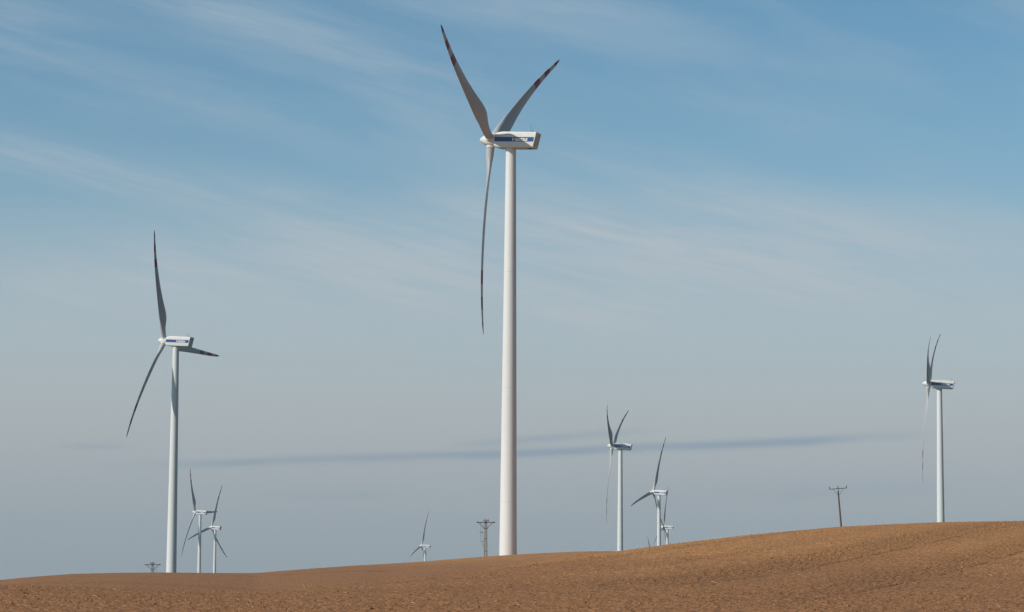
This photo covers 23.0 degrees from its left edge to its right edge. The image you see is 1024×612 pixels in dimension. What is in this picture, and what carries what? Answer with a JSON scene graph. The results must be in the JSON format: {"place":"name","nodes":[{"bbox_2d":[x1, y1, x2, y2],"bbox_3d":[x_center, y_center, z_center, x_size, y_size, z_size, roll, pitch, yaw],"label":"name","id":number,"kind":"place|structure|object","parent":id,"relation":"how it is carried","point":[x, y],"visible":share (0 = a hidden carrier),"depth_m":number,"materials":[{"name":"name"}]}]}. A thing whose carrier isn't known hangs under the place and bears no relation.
{"place":"outdoors","nodes":[
{"label":"outdoors","id":0,"kind":"place"},
{"bbox_2d":[0,520,1023,611],"bbox_3d":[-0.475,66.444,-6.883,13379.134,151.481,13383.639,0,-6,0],"label":"ground","id":1,"kind":"structure","parent":0,"point":[416,577],"depth_m":139.51,"materials":[{"name":"soil"}]},
{"bbox_2d":[145,561,160,572],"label":"power pole","id":2,"kind":"object","parent":1,"relation":"on","point":[152,563],"visible":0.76,"depth_m":689.20,"materials":[{"name":"metal"}]},
{"bbox_2d":[126,230,218,572],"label":"wind turbine","id":3,"kind":"object","parent":1,"relation":"on","point":[180,343],"visible":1,"depth_m":949.24,"materials":[{"name":"paint"}]},
{"bbox_2d":[182,470,217,572],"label":"wind turbine","id":4,"kind":"object","parent":1,"relation":"on","point":[201,512],"visible":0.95,"depth_m":2245.67,"materials":[{"name":"paint"}]},
{"bbox_2d":[188,487,226,572],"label":"wind turbine","id":5,"kind":"object","parent":1,"relation":"on","point":[213,528],"visible":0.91,"depth_m":2574.07,"materials":[{"name":"paint"}]},
{"bbox_2d":[410,512,430,560],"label":"wind turbine","id":6,"kind":"object","parent":1,"relation":"on","point":[421,546],"visible":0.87,"depth_m":3128.65,"materials":[{"name":"paint"}]},
{"bbox_2d":[477,519,494,556],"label":"power pole","id":7,"kind":"object","parent":1,"relation":"on","point":[485,527],"visible":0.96,"depth_m":587.58,"materials":[{"name":"concrete"}]},
{"bbox_2d":[441,25,558,555],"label":"wind turbine","id":8,"kind":"object","parent":1,"relation":"on","point":[501,136],"visible":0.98,"depth_m":575.95,"materials":[{"name":"paint"}]},
{"bbox_2d":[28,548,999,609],"bbox_3d":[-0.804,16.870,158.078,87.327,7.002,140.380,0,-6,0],"label":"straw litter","id":9,"kind":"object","parent":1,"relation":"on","point":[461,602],"visible":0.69,"depth_m":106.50,"materials":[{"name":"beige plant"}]},
{"bbox_2d":[606,410,631,550],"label":"wind turbine","id":10,"kind":"object","parent":1,"relation":"on","point":[619,447],"visible":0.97,"depth_m":1445.98,"materials":[{"name":"paint"}]},
{"bbox_2d":[631,438,667,545],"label":"wind turbine","id":11,"kind":"object","parent":1,"relation":"on","point":[658,493],"visible":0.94,"depth_m":1922.37,"materials":[{"name":"paint"}]},
{"bbox_2d":[654,488,673,543],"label":"wind turbine","id":12,"kind":"object","parent":1,"relation":"on","point":[667,528],"visible":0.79,"depth_m":2713.71,"materials":[{"name":"paint"}]},
{"bbox_2d":[829,485,846,526],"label":"power pole","id":13,"kind":"object","parent":1,"relation":"on","point":[838,494],"visible":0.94,"depth_m":474.67,"materials":[{"name":"grey wood"}]},
{"bbox_2d":[922,335,954,521],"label":"wind turbine","id":14,"kind":"object","parent":1,"relation":"on","point":[937,385],"visible":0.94,"depth_m":1137.22,"materials":[{"name":"paint"}]},
{"bbox_2d":[0,0,1023,579],"label":"sky","id":15,"kind":"structure","parent":0,"point":[746,230],"materials":[{"name":"blue"}]}
]}

